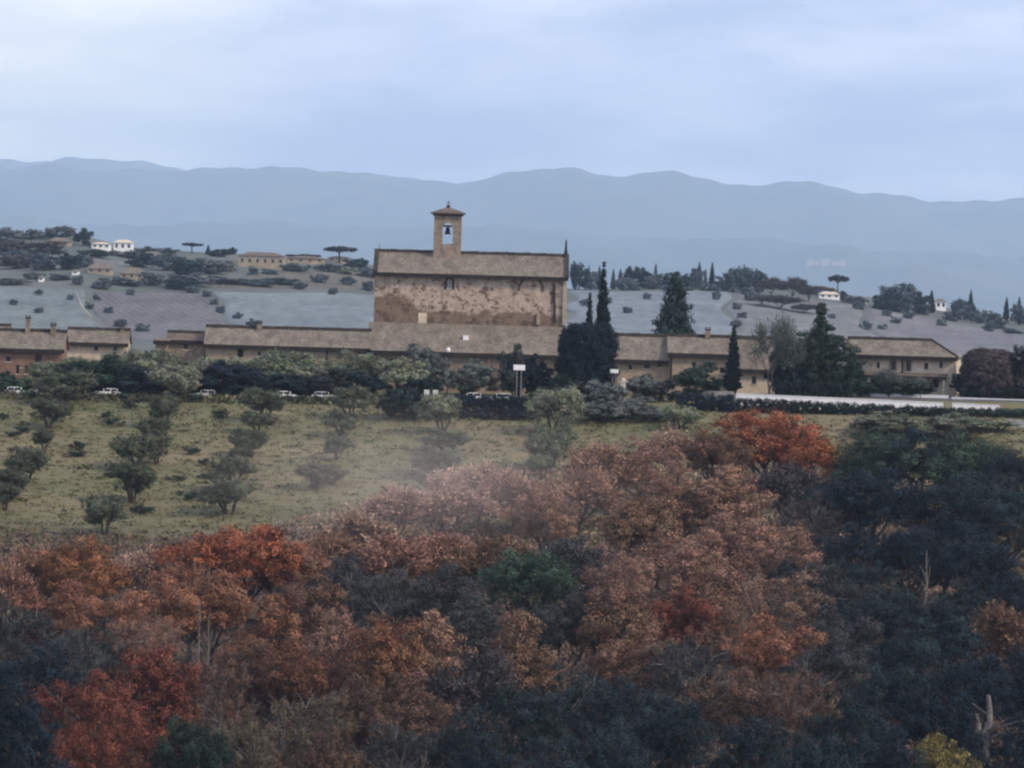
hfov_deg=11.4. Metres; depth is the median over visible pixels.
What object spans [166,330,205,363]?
annex
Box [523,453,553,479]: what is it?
olive tree
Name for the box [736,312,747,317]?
distant tree
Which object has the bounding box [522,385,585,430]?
olive tree
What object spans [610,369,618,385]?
road sign
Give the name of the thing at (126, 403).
shrub
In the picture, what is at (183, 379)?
olive tree
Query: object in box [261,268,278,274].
distant tree
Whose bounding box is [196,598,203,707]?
dead tree
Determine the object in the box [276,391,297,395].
parked car
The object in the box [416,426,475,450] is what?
olive tree
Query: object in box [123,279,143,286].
distant tree
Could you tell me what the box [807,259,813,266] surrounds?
country house
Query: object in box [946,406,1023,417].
hedge
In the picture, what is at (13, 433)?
shrub
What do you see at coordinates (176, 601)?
oak tree
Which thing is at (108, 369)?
bush
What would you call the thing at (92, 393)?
shrub
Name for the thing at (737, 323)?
distant tree
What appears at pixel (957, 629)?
oak tree
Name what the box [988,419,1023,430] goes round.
olive tree
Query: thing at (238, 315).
distant tree
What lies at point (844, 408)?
hedge
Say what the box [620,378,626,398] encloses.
gate pillar
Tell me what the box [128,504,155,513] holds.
shrub
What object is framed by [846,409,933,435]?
bush
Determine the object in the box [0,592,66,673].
oak tree
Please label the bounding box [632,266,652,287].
distant tree
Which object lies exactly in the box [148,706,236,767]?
oak tree
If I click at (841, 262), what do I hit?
country house
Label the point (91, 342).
cream house
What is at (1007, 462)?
oak tree
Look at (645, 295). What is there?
distant tree
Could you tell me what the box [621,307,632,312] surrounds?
distant tree
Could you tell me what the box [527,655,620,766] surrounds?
thin tree
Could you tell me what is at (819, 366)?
cedar tree
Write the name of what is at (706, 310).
field
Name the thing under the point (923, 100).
sky
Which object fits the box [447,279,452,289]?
window
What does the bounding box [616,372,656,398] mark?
bush
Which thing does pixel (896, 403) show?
parapet wall
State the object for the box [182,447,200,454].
shrub
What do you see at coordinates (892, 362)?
window
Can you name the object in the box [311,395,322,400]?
shrub
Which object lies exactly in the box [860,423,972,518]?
oak tree
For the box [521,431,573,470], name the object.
olive tree
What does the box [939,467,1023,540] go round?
oak tree
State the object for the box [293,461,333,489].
olive tree
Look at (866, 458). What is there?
oak tree
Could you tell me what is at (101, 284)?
distant tree
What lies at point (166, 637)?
thin tree
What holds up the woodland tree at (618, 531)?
on the ground at (118, 265)
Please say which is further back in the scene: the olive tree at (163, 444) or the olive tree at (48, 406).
the olive tree at (48, 406)
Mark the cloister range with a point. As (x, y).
(485, 344)
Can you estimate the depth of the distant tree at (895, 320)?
2223.82 m
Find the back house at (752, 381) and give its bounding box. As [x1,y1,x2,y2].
[736,335,794,393]
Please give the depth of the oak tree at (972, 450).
700.80 m
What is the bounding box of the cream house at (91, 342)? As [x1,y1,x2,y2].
[67,326,131,375]
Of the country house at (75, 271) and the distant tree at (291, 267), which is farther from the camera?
the distant tree at (291, 267)
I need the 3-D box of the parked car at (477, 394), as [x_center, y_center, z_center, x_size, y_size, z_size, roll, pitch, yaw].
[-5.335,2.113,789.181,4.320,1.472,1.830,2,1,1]
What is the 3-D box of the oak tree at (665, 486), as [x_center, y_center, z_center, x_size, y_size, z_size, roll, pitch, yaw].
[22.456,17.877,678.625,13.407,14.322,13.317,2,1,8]
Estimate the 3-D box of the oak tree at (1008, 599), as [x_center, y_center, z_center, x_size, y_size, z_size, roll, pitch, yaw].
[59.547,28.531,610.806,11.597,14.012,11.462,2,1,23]
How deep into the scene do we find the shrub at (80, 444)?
743.77 m
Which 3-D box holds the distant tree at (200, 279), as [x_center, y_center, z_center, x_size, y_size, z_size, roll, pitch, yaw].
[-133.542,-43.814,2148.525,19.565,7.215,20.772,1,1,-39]
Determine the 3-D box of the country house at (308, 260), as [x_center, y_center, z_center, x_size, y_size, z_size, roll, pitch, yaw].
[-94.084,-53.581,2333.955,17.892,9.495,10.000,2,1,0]
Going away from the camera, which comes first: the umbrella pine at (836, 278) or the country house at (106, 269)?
the country house at (106, 269)
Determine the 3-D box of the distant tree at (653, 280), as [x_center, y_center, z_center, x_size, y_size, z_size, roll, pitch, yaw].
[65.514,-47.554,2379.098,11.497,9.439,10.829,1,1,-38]
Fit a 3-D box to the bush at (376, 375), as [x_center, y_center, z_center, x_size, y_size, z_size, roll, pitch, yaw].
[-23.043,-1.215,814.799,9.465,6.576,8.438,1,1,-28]
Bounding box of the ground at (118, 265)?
[0,233,1023,767]
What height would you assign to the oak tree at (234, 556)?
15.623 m
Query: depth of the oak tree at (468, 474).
696.55 m
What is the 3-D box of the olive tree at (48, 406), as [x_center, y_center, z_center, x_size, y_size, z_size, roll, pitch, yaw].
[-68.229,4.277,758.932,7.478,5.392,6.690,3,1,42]
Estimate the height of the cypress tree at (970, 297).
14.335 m
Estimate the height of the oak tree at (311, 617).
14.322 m
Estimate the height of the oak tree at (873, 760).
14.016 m
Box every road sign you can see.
[513,365,524,397]
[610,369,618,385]
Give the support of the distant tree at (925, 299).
on the ground at (118, 265)
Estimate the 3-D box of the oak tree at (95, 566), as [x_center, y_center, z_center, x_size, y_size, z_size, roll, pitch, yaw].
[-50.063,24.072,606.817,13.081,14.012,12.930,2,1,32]
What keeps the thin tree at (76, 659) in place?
on the ground at (118, 265)
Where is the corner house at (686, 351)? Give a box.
[667,327,735,393]
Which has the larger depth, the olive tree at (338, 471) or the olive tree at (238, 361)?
the olive tree at (238, 361)
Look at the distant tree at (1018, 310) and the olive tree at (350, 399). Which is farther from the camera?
the distant tree at (1018, 310)
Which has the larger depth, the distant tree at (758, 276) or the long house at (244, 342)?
the distant tree at (758, 276)
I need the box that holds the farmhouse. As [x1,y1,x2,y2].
[844,336,961,396]
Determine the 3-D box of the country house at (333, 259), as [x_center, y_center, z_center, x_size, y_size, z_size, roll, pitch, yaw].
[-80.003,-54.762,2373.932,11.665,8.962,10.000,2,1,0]
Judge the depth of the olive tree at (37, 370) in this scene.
801.95 m
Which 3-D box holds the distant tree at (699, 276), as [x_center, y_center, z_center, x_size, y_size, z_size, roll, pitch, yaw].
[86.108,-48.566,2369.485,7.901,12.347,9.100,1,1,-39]
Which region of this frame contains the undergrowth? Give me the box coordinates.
[0,512,1023,767]
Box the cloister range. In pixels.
[367,322,567,391]
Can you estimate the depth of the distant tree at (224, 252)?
2346.95 m
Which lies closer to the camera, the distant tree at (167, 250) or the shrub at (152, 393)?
the shrub at (152, 393)
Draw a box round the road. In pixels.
[716,394,1023,401]
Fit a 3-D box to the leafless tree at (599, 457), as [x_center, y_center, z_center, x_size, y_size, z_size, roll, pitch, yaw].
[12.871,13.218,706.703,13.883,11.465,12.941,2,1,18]
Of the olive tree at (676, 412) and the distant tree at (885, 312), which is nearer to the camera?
the olive tree at (676, 412)
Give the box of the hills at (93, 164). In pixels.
[0,157,454,183]
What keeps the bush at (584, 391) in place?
on the ground at (118, 265)
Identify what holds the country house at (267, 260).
on the ground at (118, 265)
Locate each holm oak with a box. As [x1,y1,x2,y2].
[553,321,620,395]
[769,350,810,391]
[959,346,1015,397]
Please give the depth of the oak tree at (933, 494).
674.86 m
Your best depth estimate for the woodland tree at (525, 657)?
528.62 m
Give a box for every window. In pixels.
[6,356,10,362]
[15,365,19,374]
[35,354,42,363]
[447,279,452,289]
[644,364,650,369]
[751,376,756,384]
[891,361,895,371]
[905,360,910,371]
[923,363,928,369]
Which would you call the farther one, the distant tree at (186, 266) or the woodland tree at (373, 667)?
the distant tree at (186, 266)
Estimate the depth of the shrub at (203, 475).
725.83 m
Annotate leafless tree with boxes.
[0,540,82,601]
[0,554,49,634]
[107,538,178,603]
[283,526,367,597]
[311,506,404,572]
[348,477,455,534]
[349,524,441,611]
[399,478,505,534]
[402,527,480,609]
[419,641,529,759]
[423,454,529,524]
[431,530,538,616]
[476,470,553,537]
[557,439,648,515]
[637,422,706,491]
[743,294,771,304]
[745,452,827,537]
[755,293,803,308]
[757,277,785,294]
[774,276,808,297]
[789,303,816,312]
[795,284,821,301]
[811,286,837,292]
[814,433,863,479]
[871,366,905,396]
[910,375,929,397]
[963,433,1023,489]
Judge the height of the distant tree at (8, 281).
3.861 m
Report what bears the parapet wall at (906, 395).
on the ground at (118, 265)
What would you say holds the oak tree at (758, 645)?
on the ground at (118, 265)
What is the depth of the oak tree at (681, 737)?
487.30 m
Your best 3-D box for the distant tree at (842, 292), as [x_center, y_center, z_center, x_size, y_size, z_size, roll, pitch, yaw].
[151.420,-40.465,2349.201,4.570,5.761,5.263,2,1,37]
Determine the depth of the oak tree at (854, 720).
480.20 m
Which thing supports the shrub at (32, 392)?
on the ground at (118, 265)
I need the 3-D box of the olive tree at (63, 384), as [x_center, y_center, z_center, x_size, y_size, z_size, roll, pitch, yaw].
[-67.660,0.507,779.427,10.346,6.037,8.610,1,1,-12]
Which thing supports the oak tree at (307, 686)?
on the ground at (118, 265)
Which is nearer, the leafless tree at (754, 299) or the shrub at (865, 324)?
the shrub at (865, 324)
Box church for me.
[373,200,568,326]
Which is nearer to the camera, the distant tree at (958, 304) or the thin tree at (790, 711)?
the thin tree at (790, 711)
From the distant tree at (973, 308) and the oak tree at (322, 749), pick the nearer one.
the oak tree at (322, 749)
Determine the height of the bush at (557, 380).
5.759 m
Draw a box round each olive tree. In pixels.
[0,465,29,500]
[0,482,21,510]
[1,444,51,478]
[22,359,69,378]
[29,395,72,428]
[30,427,56,451]
[33,368,98,402]
[50,354,99,370]
[61,399,72,422]
[80,492,129,534]
[100,347,162,375]
[107,458,157,503]
[109,431,159,465]
[125,359,165,379]
[135,416,172,436]
[143,347,181,386]
[145,362,202,397]
[145,432,172,464]
[146,389,180,427]
[158,362,200,370]
[179,358,224,389]
[188,355,246,384]
[195,472,255,514]
[204,452,261,482]
[221,356,249,365]
[225,445,255,469]
[228,426,271,455]
[237,385,286,416]
[240,411,279,433]
[243,353,293,381]
[247,346,316,373]
[269,361,328,392]
[291,357,346,391]
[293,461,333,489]
[318,463,350,485]
[322,407,362,436]
[323,433,356,460]
[325,347,389,379]
[327,369,359,385]
[331,384,379,414]
[376,356,434,389]
[407,443,466,474]
[411,390,461,433]
[414,470,439,486]
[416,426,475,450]
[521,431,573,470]
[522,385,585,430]
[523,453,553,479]
[533,421,579,440]
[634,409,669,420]
[660,403,707,429]
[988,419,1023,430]
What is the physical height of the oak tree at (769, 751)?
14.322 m
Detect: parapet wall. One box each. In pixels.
[683,390,733,398]
[736,393,942,411]
[798,392,948,397]
[952,397,1023,400]
[952,403,999,411]
[1005,419,1023,427]
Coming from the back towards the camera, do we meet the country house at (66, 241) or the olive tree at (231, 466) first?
the country house at (66, 241)
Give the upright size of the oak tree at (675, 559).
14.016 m
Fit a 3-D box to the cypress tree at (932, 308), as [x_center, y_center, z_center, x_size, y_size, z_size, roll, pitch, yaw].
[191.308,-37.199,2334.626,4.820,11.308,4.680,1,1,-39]
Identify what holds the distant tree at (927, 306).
on the ground at (118, 265)
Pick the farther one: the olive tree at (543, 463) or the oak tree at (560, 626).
the olive tree at (543, 463)
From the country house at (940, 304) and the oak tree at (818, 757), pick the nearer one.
the oak tree at (818, 757)
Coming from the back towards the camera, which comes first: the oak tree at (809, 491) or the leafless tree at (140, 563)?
the oak tree at (809, 491)
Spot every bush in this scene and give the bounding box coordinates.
[0,370,32,389]
[19,376,52,389]
[44,366,90,391]
[69,354,135,388]
[112,364,165,391]
[160,370,216,393]
[195,359,262,392]
[229,368,286,390]
[272,374,327,395]
[309,365,364,394]
[343,372,395,394]
[356,359,388,390]
[375,395,404,417]
[379,384,436,420]
[400,342,456,391]
[401,369,445,394]
[442,358,500,393]
[497,343,528,396]
[515,351,555,396]
[544,369,576,389]
[554,380,590,402]
[577,397,638,421]
[582,379,629,402]
[615,396,663,415]
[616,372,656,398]
[633,379,680,401]
[663,361,723,394]
[834,358,864,385]
[845,377,883,396]
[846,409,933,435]
[863,376,916,395]
[902,412,1001,436]
[908,382,938,394]
[949,373,977,396]
[1006,360,1023,395]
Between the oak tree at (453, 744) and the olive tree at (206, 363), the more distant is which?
the olive tree at (206, 363)
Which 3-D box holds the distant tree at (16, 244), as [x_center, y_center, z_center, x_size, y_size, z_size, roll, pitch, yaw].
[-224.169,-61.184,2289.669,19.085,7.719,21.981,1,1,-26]
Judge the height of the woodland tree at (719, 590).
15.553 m
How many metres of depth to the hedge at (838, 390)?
795.72 m
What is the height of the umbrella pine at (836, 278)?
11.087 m
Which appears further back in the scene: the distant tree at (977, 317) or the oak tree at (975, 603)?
the distant tree at (977, 317)
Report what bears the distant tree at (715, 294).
on the ground at (118, 265)
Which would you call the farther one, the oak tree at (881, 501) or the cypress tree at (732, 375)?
the cypress tree at (732, 375)
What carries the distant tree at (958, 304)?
on the ground at (118, 265)
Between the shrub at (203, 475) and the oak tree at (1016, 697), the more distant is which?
the shrub at (203, 475)
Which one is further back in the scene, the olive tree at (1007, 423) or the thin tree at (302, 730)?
the olive tree at (1007, 423)
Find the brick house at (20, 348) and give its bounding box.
[0,315,69,382]
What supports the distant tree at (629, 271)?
on the ground at (118, 265)
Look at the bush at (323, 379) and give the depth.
794.15 m
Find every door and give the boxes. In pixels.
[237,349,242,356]
[933,379,938,387]
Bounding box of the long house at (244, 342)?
[204,321,371,380]
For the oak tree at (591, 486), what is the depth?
690.84 m
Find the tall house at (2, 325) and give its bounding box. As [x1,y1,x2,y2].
[0,323,11,327]
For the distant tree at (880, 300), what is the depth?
2303.45 m
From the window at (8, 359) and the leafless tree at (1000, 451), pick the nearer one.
the leafless tree at (1000, 451)
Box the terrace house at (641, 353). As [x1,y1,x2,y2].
[609,333,668,394]
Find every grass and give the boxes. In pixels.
[0,389,648,406]
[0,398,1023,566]
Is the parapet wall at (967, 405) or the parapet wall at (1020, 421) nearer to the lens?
the parapet wall at (1020, 421)
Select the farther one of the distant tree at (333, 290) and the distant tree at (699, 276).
the distant tree at (699, 276)
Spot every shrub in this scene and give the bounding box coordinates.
[0,388,16,394]
[0,411,8,418]
[4,430,24,436]
[15,427,31,431]
[22,389,37,396]
[64,450,87,456]
[66,293,73,299]
[69,440,85,450]
[80,390,104,398]
[99,411,114,417]
[101,417,125,424]
[117,391,132,398]
[121,398,140,408]
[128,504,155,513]
[134,390,159,397]
[167,475,187,480]
[175,491,198,499]
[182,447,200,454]
[187,392,205,400]
[196,473,207,478]
[197,457,210,464]
[210,408,227,417]
[211,391,231,397]
[281,394,299,402]
[291,394,309,401]
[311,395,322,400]
[858,319,873,329]
[876,324,887,329]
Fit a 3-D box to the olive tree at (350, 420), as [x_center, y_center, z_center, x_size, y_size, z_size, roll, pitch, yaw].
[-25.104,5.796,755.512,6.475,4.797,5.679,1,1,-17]
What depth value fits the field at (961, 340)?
2178.05 m
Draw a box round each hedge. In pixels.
[60,381,156,393]
[212,385,288,395]
[441,392,536,420]
[531,388,557,409]
[675,392,736,411]
[735,397,951,416]
[770,379,854,396]
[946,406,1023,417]
[955,385,1023,398]
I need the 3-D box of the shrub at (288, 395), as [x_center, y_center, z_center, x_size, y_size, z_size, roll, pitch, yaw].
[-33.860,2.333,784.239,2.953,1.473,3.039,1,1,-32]
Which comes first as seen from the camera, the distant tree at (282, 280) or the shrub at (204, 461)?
the shrub at (204, 461)
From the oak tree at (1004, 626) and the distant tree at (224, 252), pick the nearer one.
the oak tree at (1004, 626)
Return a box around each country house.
[38,276,45,281]
[48,238,72,246]
[71,269,79,274]
[87,263,113,275]
[91,242,110,250]
[113,240,133,251]
[119,267,143,280]
[145,251,162,254]
[238,252,285,269]
[287,256,324,264]
[327,256,350,262]
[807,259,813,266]
[818,292,840,299]
[821,258,829,266]
[831,260,836,265]
[837,260,845,265]
[934,299,946,311]
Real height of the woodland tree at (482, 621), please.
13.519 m
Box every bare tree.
[743,310,798,393]
[774,332,810,380]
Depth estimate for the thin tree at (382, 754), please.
476.59 m
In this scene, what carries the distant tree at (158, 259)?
on the ground at (118, 265)
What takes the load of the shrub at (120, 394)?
on the ground at (118, 265)
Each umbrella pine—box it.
[182,242,202,252]
[286,254,321,256]
[322,246,357,262]
[827,274,849,293]
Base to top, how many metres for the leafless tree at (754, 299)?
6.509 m
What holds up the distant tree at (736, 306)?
on the ground at (118, 265)
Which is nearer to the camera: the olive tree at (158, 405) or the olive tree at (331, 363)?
the olive tree at (158, 405)
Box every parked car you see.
[7,387,28,392]
[94,388,119,394]
[190,390,215,395]
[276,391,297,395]
[311,391,337,397]
[466,393,489,398]
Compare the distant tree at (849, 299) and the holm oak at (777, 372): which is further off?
the distant tree at (849, 299)
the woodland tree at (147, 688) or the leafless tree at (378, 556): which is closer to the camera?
the woodland tree at (147, 688)
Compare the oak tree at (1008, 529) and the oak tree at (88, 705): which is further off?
the oak tree at (1008, 529)
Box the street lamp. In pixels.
[446,347,449,394]
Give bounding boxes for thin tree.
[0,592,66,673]
[29,626,114,719]
[45,614,131,699]
[108,608,186,720]
[138,555,227,665]
[170,652,257,738]
[202,699,284,767]
[263,679,359,767]
[277,543,341,613]
[329,559,431,661]
[349,712,442,767]
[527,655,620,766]
[577,539,664,636]
[608,431,692,507]
[639,629,735,719]
[684,590,769,684]
[735,562,838,671]
[759,658,840,757]
[771,487,845,552]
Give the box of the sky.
[0,0,1023,201]
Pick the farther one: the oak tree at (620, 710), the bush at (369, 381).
the bush at (369, 381)
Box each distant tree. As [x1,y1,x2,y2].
[0,227,24,240]
[0,240,29,252]
[0,249,27,259]
[0,253,36,268]
[0,278,33,284]
[9,299,17,304]
[15,228,47,238]
[22,272,46,278]
[25,252,61,270]
[27,241,68,252]
[33,307,43,312]
[34,289,43,294]
[43,225,75,238]
[47,273,71,279]
[49,249,83,269]
[71,254,94,266]
[72,227,94,245]
[72,274,83,284]
[77,248,114,256]
[84,302,94,309]
[91,279,112,289]
[93,294,100,299]
[98,276,135,284]
[103,306,112,312]
[113,250,143,257]
[113,318,126,326]
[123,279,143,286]
[124,251,155,266]
[125,288,134,294]
[134,246,161,252]
[134,322,150,331]
[138,271,166,284]
[151,253,186,270]
[155,247,179,254]
[163,276,196,288]
[167,272,216,284]
[170,256,202,274]
[183,284,200,292]
[198,258,230,273]
[202,290,211,296]
[206,275,247,284]
[208,248,231,256]
[209,298,218,304]
[215,305,225,312]
[222,260,238,271]
[228,246,237,254]
[232,312,243,318]
[233,278,276,286]
[245,318,260,324]
[246,265,258,274]
[260,277,299,284]
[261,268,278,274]
[277,262,311,271]
[292,281,307,288]
[310,273,328,282]
[311,263,347,271]
[327,287,337,294]
[332,266,359,274]
[338,276,356,284]
[342,258,368,268]
[357,266,374,277]
[361,281,373,290]
[569,261,590,289]
[579,298,587,305]
[584,271,598,289]
[612,277,641,290]
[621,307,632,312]
[623,266,634,285]
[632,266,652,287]
[642,293,650,298]
[643,273,664,288]
[655,272,674,287]
[657,284,697,290]
[680,273,691,286]
[689,268,706,288]
[697,283,724,291]
[711,291,721,299]
[713,274,728,290]
[721,266,744,291]
[730,320,741,327]
[732,303,741,309]
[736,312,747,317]
[738,264,760,290]
[740,286,752,293]
[742,291,760,298]
[747,270,767,292]
[827,313,835,318]
[836,291,847,299]
[840,295,859,302]
[852,297,869,305]
[852,299,864,309]
[870,295,893,310]
[878,282,920,311]
[881,309,892,316]
[890,316,901,323]
[901,290,930,313]
[903,311,915,318]
[914,301,930,314]
[936,319,947,325]
[941,310,963,320]
[950,298,971,319]
[966,301,976,318]
[968,309,986,322]
[982,309,1000,322]
[982,322,997,331]
[986,317,1008,328]
[1002,328,1023,333]
[1009,302,1023,324]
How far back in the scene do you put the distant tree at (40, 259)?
2173.01 m
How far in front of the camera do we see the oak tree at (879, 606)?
588.60 m
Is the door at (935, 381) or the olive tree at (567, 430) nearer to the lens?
the olive tree at (567, 430)
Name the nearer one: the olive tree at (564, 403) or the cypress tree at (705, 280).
the olive tree at (564, 403)
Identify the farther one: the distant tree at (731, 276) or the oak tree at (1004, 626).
the distant tree at (731, 276)
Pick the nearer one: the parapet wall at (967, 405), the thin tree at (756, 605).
the thin tree at (756, 605)
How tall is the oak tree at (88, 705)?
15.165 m
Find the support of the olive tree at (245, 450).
on the ground at (118, 265)
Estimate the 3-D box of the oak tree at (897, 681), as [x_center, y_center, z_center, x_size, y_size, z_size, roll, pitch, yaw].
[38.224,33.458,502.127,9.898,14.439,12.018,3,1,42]
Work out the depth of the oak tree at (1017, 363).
799.68 m
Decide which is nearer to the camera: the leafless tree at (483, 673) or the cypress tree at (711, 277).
the leafless tree at (483, 673)
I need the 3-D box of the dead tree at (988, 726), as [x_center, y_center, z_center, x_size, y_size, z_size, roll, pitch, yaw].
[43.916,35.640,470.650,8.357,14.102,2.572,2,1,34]
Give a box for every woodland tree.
[103,642,203,766]
[208,589,309,723]
[341,611,438,713]
[394,606,478,743]
[436,590,533,667]
[485,605,583,741]
[535,533,616,615]
[570,575,669,704]
[596,491,687,588]
[642,560,755,679]
[680,463,781,555]
[772,422,838,499]
[908,732,984,767]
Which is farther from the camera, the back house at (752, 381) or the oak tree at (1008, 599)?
the back house at (752, 381)
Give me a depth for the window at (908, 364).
806.01 m
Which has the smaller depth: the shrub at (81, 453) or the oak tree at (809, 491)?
the oak tree at (809, 491)
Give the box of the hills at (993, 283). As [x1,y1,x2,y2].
[0,214,1023,315]
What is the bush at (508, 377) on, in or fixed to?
on the ground at (118, 265)
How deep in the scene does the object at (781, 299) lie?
2226.46 m
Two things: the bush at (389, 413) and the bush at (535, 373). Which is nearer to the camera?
the bush at (389, 413)
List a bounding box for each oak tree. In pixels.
[0,627,83,736]
[0,687,72,767]
[0,734,78,767]
[7,571,102,664]
[28,659,153,762]
[29,532,136,609]
[46,711,125,767]
[57,590,170,697]
[83,693,177,767]
[97,570,209,654]
[142,515,315,632]
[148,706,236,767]
[154,563,256,669]
[215,635,302,748]
[240,534,331,611]
[256,565,356,677]
[256,631,348,751]
[287,723,375,767]
[297,593,396,696]
[297,670,410,763]
[300,548,393,647]
[371,658,460,767]
[386,556,487,652]
[410,692,504,767]
[470,537,580,626]
[478,676,577,767]
[495,481,582,555]
[521,587,610,694]
[534,464,629,536]
[557,709,654,767]
[563,674,678,758]
[583,615,684,719]
[618,690,725,767]
[621,525,734,623]
[630,467,720,545]
[634,580,725,668]
[677,505,784,596]
[680,425,762,490]
[684,658,784,766]
[694,700,792,767]
[705,401,809,499]
[715,606,827,700]
[726,521,834,623]
[754,724,868,767]
[765,549,844,636]
[774,628,871,745]
[786,690,898,765]
[789,598,886,711]
[796,512,893,588]
[798,474,872,553]
[800,567,888,672]
[806,458,924,549]
[820,549,910,648]
[822,583,942,669]
[828,422,924,518]
[839,657,940,759]
[842,518,953,604]
[844,719,929,767]
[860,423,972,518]
[865,620,955,741]
[877,587,995,672]
[882,668,977,767]
[885,506,1009,599]
[892,465,992,539]
[909,645,1023,748]
[913,423,1017,493]
[922,530,1023,612]
[933,572,1015,668]
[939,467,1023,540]
[954,705,1023,767]
[964,488,1023,571]
[964,598,1023,668]
[977,441,1023,536]
[977,642,1023,763]
[984,565,1023,667]
[1008,345,1023,387]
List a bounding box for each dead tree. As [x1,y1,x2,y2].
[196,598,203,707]
[200,616,211,713]
[918,550,930,608]
[972,695,1023,767]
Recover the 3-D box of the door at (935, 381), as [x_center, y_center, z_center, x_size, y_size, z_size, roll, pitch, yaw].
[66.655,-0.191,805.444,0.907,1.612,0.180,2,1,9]
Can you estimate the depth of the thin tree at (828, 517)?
666.97 m
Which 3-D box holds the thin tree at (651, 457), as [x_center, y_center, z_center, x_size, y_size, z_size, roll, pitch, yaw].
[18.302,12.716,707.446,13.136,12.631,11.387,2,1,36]
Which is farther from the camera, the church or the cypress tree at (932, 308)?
the cypress tree at (932, 308)
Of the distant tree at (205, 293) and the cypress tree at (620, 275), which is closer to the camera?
the distant tree at (205, 293)
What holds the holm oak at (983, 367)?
on the ground at (118, 265)
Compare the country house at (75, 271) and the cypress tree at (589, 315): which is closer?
the cypress tree at (589, 315)
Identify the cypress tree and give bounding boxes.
[205,245,210,254]
[583,292,593,369]
[594,262,610,325]
[597,266,600,289]
[609,269,615,288]
[618,269,622,288]
[703,270,707,282]
[708,262,714,284]
[722,325,742,392]
[929,290,936,312]
[968,289,973,303]
[1002,298,1009,319]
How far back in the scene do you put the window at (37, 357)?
812.33 m
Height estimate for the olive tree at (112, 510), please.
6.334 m
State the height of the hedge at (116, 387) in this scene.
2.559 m
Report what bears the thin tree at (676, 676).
on the ground at (118, 265)
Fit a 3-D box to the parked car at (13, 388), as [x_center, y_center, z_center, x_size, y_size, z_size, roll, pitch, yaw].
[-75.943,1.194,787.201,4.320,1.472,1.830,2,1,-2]
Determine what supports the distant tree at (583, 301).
on the ground at (118, 265)
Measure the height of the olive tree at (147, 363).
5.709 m
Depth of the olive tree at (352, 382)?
796.60 m
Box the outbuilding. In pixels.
[153,338,170,385]
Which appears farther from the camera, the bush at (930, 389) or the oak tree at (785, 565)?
the bush at (930, 389)
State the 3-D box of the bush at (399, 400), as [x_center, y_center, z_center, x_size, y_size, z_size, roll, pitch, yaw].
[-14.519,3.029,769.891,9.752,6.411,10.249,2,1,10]
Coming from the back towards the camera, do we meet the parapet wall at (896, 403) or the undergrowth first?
the parapet wall at (896, 403)
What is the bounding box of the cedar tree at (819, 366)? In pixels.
[771,302,872,390]
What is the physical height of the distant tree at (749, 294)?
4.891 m
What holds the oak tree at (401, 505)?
on the ground at (118, 265)
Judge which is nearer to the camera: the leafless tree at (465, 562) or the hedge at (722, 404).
the leafless tree at (465, 562)
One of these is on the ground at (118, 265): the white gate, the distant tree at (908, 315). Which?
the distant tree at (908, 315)
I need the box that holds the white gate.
[424,387,437,395]
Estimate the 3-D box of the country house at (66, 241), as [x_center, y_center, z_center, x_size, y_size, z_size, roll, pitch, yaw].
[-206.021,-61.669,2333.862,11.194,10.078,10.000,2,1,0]
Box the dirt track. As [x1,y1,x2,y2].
[74,291,91,316]
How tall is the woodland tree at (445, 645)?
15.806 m
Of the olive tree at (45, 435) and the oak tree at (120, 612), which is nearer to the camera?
the oak tree at (120, 612)
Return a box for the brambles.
[240,450,957,594]
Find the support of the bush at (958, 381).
on the ground at (118, 265)
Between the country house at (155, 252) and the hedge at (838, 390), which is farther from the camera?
the country house at (155, 252)
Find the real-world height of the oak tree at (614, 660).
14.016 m
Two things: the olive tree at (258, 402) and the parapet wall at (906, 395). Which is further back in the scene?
the parapet wall at (906, 395)
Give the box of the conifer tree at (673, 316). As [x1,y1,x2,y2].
[650,271,695,333]
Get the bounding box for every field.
[0,286,103,329]
[214,271,374,290]
[214,292,373,327]
[565,290,732,334]
[865,307,1023,360]
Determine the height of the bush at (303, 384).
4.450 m
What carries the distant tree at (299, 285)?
on the ground at (118, 265)
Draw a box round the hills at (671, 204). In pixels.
[0,163,1023,256]
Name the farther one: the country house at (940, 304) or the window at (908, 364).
the country house at (940, 304)
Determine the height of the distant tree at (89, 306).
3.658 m
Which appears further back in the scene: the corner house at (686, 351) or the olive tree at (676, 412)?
the corner house at (686, 351)
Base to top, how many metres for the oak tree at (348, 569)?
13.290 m
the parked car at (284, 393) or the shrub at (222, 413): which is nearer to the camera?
the shrub at (222, 413)
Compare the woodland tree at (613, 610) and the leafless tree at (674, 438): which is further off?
the leafless tree at (674, 438)
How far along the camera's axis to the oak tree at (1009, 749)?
469.72 m
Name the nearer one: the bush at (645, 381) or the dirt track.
the bush at (645, 381)
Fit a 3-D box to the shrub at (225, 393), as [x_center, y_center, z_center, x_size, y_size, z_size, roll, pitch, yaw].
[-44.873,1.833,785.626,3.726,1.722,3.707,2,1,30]
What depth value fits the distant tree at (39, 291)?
2054.33 m
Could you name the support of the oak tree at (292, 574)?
on the ground at (118, 265)

